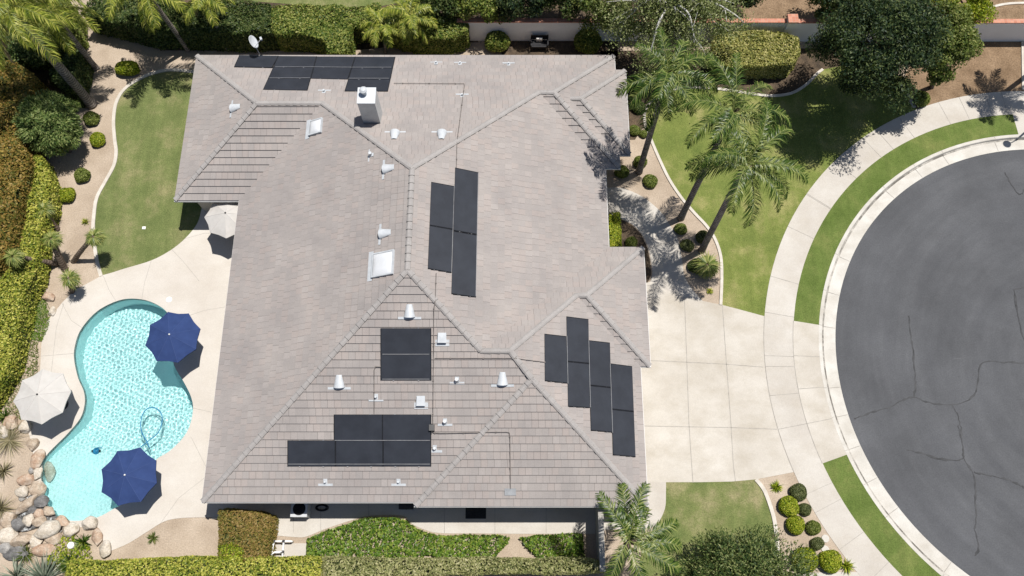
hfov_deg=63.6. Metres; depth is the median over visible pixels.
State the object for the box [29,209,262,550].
pool deck
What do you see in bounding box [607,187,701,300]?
entry walk
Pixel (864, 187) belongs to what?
parkway grass
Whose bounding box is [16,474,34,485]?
boulder
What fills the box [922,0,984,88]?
leafy tree
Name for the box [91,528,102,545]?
boulder
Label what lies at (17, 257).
fan palm
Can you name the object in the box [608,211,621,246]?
hedge
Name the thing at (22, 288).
hedge
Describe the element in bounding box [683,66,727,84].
ground cover
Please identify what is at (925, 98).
round shrub
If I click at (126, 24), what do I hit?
hedge
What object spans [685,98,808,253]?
queen palm
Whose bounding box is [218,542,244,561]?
shrub
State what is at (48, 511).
boulder
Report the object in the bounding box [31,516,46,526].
boulder
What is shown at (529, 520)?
side path
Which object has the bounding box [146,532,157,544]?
grass tuft
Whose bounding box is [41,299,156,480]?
pool shell
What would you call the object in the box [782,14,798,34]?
wall pillar
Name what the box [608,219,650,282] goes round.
ground bed
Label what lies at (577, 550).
ground cover
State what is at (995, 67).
ground bed
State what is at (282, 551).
pool plumbing
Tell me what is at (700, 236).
round shrub
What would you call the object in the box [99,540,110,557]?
boulder
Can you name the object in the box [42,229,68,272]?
fan palm
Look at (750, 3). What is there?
leafy tree
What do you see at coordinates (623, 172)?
round shrub
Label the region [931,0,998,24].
leafy tree
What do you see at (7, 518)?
boulder
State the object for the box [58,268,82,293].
fan palm
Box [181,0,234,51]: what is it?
queen palm
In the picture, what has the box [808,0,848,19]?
leafy tree
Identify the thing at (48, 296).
boulder
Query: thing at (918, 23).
evergreen tree
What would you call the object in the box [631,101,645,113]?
round shrub
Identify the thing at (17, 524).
boulder
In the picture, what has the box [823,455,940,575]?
parkway grass
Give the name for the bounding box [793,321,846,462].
driveway apron
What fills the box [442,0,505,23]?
leafy tree
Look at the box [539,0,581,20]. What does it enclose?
leafy tree
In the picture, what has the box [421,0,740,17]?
ground bed
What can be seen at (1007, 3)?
lawn edging
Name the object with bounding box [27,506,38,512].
boulder
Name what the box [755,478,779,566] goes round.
lawn edging
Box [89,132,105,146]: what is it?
round shrub
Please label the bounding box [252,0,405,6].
neighbour lawn
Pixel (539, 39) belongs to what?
cushion
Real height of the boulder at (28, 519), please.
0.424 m
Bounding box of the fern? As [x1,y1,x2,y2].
[74,534,91,549]
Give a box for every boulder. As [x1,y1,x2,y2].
[0,425,8,438]
[0,511,16,527]
[0,527,18,542]
[0,543,12,553]
[2,546,28,560]
[3,415,16,425]
[5,418,18,429]
[9,533,31,546]
[11,518,24,530]
[14,485,28,497]
[15,494,37,514]
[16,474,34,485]
[18,420,31,433]
[22,513,34,526]
[26,438,39,450]
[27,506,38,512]
[29,481,46,495]
[29,535,43,547]
[30,449,44,468]
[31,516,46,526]
[31,543,55,556]
[33,467,42,479]
[33,509,44,517]
[33,520,60,538]
[34,495,49,507]
[42,292,54,301]
[43,506,54,515]
[44,532,61,544]
[49,306,56,315]
[54,515,69,526]
[62,522,79,537]
[74,534,82,540]
[81,516,97,529]
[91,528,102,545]
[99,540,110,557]
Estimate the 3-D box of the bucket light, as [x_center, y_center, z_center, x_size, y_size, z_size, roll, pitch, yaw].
[-22.886,13.357,42.888,0.380,0.240,0.374,0,70,0]
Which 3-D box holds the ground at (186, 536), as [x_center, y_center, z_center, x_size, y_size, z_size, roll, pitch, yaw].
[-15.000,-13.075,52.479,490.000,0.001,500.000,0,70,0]
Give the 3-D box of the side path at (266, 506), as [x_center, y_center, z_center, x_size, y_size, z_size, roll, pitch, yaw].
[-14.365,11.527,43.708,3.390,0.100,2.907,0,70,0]
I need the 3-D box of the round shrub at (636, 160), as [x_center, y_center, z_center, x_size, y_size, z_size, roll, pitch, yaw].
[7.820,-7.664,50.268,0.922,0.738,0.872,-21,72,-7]
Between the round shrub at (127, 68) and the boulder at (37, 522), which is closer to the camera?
the boulder at (37, 522)
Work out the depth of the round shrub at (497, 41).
52.47 m
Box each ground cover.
[3,341,38,419]
[31,298,49,341]
[47,535,92,568]
[306,517,509,562]
[520,532,584,563]
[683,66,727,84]
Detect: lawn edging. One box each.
[91,68,193,276]
[644,68,915,304]
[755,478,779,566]
[993,2,1023,6]
[1021,41,1023,89]
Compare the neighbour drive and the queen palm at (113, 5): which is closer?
the neighbour drive
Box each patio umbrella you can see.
[13,369,70,423]
[101,447,156,505]
[145,312,200,362]
[204,202,237,238]
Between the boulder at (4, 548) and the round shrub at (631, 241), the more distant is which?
the round shrub at (631, 241)
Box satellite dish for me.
[249,35,261,54]
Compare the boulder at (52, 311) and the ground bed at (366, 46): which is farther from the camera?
the ground bed at (366, 46)
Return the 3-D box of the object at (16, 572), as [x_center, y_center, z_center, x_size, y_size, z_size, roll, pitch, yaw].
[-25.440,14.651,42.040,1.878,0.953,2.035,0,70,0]
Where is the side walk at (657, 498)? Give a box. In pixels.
[603,482,665,529]
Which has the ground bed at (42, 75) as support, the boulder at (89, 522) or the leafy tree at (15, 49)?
the leafy tree at (15, 49)
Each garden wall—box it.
[457,18,786,40]
[791,19,985,41]
[976,19,1023,41]
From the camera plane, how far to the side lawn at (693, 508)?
43.57 m
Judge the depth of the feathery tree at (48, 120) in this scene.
48.11 m
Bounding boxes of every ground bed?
[25,66,66,158]
[165,0,477,50]
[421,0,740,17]
[502,41,617,58]
[601,48,865,139]
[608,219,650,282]
[741,0,1023,18]
[905,42,1023,108]
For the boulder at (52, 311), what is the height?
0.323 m
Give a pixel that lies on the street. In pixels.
(929, 336)
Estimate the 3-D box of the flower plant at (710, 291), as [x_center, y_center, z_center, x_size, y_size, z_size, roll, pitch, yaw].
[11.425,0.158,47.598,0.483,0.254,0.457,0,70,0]
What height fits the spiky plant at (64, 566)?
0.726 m
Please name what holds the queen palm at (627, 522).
on the ground at (186, 536)
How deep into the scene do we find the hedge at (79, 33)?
51.69 m
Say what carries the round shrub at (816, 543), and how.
on the ground at (186, 536)
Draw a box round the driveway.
[641,281,806,481]
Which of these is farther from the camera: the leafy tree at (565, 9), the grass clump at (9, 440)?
the leafy tree at (565, 9)
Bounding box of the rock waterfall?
[17,495,57,531]
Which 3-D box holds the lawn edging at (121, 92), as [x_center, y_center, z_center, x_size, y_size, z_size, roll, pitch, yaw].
[-23.868,-7.837,50.593,4.553,0.120,14.688,16,71,6]
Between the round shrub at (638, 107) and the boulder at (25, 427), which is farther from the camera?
the round shrub at (638, 107)
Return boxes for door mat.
[465,507,485,518]
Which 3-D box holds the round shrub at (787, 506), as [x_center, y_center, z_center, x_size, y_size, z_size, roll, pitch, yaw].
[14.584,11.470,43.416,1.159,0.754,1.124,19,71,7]
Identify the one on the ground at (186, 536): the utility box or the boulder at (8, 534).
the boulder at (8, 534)
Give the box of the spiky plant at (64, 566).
[54,550,84,574]
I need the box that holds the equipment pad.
[274,543,306,556]
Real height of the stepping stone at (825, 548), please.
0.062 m
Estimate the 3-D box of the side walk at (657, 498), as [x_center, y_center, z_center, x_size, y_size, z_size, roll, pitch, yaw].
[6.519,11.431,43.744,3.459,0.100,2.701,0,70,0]
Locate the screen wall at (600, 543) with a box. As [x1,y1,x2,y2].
[595,507,604,571]
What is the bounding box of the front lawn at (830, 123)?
[646,66,915,315]
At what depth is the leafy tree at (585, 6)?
50.36 m
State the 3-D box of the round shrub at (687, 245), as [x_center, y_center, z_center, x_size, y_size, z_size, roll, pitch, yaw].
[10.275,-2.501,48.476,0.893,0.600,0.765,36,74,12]
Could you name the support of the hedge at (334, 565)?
on the ground at (186, 536)
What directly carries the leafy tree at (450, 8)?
on the ground bed at (366, 46)
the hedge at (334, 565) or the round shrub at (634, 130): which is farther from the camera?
the round shrub at (634, 130)
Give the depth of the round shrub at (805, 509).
43.29 m
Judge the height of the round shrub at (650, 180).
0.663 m
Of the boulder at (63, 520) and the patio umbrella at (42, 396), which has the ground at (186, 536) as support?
the boulder at (63, 520)
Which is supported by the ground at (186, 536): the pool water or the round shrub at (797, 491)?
the round shrub at (797, 491)
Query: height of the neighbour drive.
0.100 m
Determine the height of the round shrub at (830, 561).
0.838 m
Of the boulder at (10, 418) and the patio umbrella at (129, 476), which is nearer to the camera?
the patio umbrella at (129, 476)
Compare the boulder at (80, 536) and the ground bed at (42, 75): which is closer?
the boulder at (80, 536)
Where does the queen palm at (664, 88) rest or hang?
on the ground at (186, 536)
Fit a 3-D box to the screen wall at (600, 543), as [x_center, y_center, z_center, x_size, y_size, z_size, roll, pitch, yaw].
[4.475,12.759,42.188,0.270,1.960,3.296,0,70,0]
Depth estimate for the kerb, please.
47.17 m
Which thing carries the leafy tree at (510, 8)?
on the ground bed at (554, 14)
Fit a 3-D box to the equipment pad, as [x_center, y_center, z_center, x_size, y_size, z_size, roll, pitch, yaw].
[-11.506,13.687,42.908,1.726,0.100,0.811,0,70,0]
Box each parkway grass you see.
[794,114,1017,324]
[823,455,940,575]
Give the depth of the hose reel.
43.54 m
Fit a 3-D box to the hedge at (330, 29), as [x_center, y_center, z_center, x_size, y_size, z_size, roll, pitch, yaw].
[-11.634,-15.933,52.257,7.298,2.345,3.952,0,70,0]
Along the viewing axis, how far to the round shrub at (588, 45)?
52.42 m
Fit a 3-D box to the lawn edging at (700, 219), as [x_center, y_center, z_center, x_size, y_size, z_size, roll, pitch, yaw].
[14.671,-9.393,51.150,19.406,0.120,12.037,-43,76,-14]
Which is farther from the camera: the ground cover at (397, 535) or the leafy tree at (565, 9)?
the leafy tree at (565, 9)
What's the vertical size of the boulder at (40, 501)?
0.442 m
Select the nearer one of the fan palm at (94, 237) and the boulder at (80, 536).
the boulder at (80, 536)
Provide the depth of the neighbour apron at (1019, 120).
51.48 m
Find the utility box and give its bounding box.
[399,503,413,509]
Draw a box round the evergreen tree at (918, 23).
[803,0,954,115]
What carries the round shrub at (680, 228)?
on the ground at (186, 536)
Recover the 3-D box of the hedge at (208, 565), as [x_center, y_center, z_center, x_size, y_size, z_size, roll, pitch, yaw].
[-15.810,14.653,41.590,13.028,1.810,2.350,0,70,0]
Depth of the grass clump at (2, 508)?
43.44 m
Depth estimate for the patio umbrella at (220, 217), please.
46.60 m
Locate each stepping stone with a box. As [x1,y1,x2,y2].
[821,535,828,542]
[821,545,828,550]
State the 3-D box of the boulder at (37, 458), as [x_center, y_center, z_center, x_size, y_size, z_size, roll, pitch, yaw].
[-25.456,9.210,44.372,0.734,0.481,1.080,0,70,0]
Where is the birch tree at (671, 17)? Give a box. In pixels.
[588,0,758,78]
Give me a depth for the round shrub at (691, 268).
47.87 m
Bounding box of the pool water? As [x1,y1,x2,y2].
[42,299,192,520]
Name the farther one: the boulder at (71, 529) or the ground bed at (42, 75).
the ground bed at (42, 75)
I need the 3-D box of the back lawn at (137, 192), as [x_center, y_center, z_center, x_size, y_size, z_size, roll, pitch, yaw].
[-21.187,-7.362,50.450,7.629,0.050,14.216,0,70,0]
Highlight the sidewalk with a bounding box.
[764,91,1023,575]
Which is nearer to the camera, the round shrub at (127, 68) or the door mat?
the door mat
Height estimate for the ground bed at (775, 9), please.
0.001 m
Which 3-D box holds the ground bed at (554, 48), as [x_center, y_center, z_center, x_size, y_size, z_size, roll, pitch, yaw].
[3.118,-15.877,53.476,7.571,0.001,2.416,0,70,0]
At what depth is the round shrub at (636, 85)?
51.87 m
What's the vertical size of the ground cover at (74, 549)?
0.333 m
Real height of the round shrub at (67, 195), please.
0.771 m
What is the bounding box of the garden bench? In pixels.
[531,35,548,50]
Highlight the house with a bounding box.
[173,54,651,507]
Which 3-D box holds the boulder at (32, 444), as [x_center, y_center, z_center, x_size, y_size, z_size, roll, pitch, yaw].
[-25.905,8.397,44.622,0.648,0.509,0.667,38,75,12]
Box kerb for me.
[819,134,1023,575]
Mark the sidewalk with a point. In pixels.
(854, 544)
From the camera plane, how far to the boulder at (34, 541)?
42.76 m
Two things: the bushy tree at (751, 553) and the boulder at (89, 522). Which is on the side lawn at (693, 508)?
the bushy tree at (751, 553)
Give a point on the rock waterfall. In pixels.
(32, 527)
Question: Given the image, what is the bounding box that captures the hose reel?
[315,504,328,510]
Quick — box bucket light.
[67,542,74,548]
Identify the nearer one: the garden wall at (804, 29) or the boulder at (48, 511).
the boulder at (48, 511)
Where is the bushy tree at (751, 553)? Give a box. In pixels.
[670,522,819,575]
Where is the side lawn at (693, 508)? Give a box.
[639,479,774,575]
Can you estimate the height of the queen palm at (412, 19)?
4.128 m
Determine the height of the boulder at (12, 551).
0.524 m
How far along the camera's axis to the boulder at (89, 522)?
43.00 m
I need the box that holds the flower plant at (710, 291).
[706,288,713,294]
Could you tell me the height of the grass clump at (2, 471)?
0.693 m
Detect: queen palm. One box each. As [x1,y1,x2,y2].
[0,0,97,109]
[18,0,102,70]
[105,0,190,51]
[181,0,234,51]
[360,7,402,53]
[382,0,437,45]
[595,481,682,575]
[615,27,720,174]
[675,52,791,221]
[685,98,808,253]
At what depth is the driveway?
45.63 m
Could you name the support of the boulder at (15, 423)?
on the ground at (186, 536)
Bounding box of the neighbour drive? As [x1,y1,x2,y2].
[803,572,859,575]
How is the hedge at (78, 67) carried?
on the ground at (186, 536)
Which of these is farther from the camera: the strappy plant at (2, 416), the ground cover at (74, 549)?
the strappy plant at (2, 416)
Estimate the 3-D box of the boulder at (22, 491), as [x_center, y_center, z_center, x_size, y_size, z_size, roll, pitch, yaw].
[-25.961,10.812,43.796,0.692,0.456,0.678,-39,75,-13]
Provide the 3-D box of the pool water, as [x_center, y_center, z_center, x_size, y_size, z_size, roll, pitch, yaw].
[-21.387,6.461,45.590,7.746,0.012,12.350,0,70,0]
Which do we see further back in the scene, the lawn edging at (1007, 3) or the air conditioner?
the lawn edging at (1007, 3)
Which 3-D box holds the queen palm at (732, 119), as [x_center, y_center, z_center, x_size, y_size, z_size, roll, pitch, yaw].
[10.886,-6.888,44.079,5.749,11.908,5.682,0,70,0]
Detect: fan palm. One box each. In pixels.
[2,247,58,267]
[35,200,59,231]
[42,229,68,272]
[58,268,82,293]
[71,227,106,263]
[692,250,720,278]
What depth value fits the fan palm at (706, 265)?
47.30 m
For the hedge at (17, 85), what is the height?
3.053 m
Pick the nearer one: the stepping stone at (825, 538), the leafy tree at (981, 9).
the stepping stone at (825, 538)
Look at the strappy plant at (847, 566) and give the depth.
42.48 m
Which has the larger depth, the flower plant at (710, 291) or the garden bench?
the garden bench
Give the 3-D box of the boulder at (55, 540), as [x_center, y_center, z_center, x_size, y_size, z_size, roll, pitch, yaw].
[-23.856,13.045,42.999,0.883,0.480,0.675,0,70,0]
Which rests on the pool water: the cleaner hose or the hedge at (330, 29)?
the cleaner hose
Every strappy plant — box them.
[0,409,8,425]
[770,481,783,491]
[841,558,853,574]
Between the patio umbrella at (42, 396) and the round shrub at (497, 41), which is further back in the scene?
the round shrub at (497, 41)
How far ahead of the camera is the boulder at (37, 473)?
44.00 m
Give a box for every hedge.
[0,0,88,69]
[0,60,49,277]
[0,154,62,411]
[49,44,93,107]
[65,555,327,575]
[81,0,188,50]
[173,0,279,52]
[217,507,279,561]
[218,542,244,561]
[270,2,381,54]
[321,555,602,575]
[379,7,470,54]
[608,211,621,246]
[707,30,800,79]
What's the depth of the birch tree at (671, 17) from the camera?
47.96 m
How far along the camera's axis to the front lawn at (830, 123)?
50.67 m
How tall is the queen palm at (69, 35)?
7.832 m
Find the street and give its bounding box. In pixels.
[835,149,1023,575]
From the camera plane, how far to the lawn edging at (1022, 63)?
52.85 m
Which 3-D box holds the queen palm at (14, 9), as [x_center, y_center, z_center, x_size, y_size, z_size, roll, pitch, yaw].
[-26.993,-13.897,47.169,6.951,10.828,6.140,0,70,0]
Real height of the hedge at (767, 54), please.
1.884 m
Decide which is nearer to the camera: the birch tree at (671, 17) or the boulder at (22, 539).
the boulder at (22, 539)
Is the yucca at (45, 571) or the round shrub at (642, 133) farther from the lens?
the round shrub at (642, 133)
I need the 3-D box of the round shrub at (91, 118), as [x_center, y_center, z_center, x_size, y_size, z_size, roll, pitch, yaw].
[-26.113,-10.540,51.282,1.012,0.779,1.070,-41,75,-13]
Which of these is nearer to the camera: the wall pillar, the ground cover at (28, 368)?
the ground cover at (28, 368)
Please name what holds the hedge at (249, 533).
on the ground at (186, 536)
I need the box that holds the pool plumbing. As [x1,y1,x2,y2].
[270,540,293,556]
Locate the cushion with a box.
[536,37,542,41]
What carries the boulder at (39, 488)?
on the ground at (186, 536)
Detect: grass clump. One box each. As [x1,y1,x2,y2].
[0,421,29,457]
[0,461,13,478]
[0,493,13,517]
[11,544,34,564]
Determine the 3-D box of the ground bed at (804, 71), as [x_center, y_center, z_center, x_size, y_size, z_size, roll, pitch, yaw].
[14.209,-12.343,52.211,17.442,0.001,6.757,0,70,0]
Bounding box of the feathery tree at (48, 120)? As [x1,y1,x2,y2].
[12,89,83,158]
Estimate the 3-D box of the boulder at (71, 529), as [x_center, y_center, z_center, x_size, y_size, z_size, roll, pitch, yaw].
[-23.066,12.629,43.139,0.962,0.497,0.780,0,70,0]
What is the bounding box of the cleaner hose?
[140,407,162,447]
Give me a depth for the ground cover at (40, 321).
47.02 m
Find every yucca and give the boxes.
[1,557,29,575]
[18,552,64,575]
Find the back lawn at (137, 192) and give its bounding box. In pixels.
[95,71,201,274]
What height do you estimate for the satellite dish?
1.628 m
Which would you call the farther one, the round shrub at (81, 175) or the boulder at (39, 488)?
the round shrub at (81, 175)
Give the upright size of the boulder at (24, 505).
0.518 m
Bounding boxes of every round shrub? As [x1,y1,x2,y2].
[59,187,75,202]
[74,167,90,182]
[83,111,99,125]
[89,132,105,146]
[114,60,140,75]
[484,30,510,52]
[574,30,602,54]
[614,165,628,178]
[625,236,637,246]
[629,125,640,135]
[630,77,643,93]
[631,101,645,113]
[633,155,646,166]
[639,130,646,137]
[643,174,657,188]
[674,223,686,234]
[680,239,693,251]
[687,258,698,273]
[695,230,706,243]
[778,495,799,516]
[786,515,804,534]
[789,483,806,501]
[791,547,818,572]
[799,503,811,515]
[806,520,820,535]
[810,537,824,550]
[818,549,841,573]
[913,90,930,106]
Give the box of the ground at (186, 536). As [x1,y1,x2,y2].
[0,0,906,575]
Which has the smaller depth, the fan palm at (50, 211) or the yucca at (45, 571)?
the yucca at (45, 571)
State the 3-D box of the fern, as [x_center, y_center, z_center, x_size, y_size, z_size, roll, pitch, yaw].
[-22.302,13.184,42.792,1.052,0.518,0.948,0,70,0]
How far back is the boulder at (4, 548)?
42.62 m
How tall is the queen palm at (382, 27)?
3.420 m
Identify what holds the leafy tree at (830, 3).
on the ground bed at (775, 9)
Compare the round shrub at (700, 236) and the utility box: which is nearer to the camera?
the utility box
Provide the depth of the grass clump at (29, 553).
42.57 m
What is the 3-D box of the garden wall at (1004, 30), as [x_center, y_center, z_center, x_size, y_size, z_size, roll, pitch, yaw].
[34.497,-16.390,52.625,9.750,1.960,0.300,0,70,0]
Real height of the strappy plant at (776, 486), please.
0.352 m
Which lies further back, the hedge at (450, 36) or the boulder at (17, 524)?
the hedge at (450, 36)
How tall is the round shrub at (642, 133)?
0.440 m
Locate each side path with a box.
[212,503,269,519]
[270,503,594,536]
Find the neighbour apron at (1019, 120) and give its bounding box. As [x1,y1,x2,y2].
[1013,114,1023,133]
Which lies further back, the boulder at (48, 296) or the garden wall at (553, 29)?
the garden wall at (553, 29)
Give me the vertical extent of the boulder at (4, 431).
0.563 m
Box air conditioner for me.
[290,503,310,517]
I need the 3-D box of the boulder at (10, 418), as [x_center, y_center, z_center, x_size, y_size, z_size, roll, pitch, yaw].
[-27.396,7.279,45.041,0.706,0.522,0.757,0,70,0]
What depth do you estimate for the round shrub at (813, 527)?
42.95 m
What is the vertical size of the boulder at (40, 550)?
0.526 m
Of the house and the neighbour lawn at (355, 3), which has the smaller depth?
the house
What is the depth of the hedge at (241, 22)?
51.92 m
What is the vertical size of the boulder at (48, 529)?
0.644 m
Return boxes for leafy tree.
[0,26,44,74]
[407,0,460,24]
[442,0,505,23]
[493,0,545,22]
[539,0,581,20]
[571,0,635,36]
[730,0,762,12]
[805,0,843,18]
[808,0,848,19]
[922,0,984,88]
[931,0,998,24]
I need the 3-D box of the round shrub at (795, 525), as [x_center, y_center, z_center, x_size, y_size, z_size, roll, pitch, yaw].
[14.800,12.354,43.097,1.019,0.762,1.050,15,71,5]
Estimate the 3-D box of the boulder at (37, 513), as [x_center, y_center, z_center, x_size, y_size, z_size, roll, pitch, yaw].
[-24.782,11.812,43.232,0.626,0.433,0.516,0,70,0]
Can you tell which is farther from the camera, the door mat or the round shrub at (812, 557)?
the door mat
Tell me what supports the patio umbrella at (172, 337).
on the pool deck

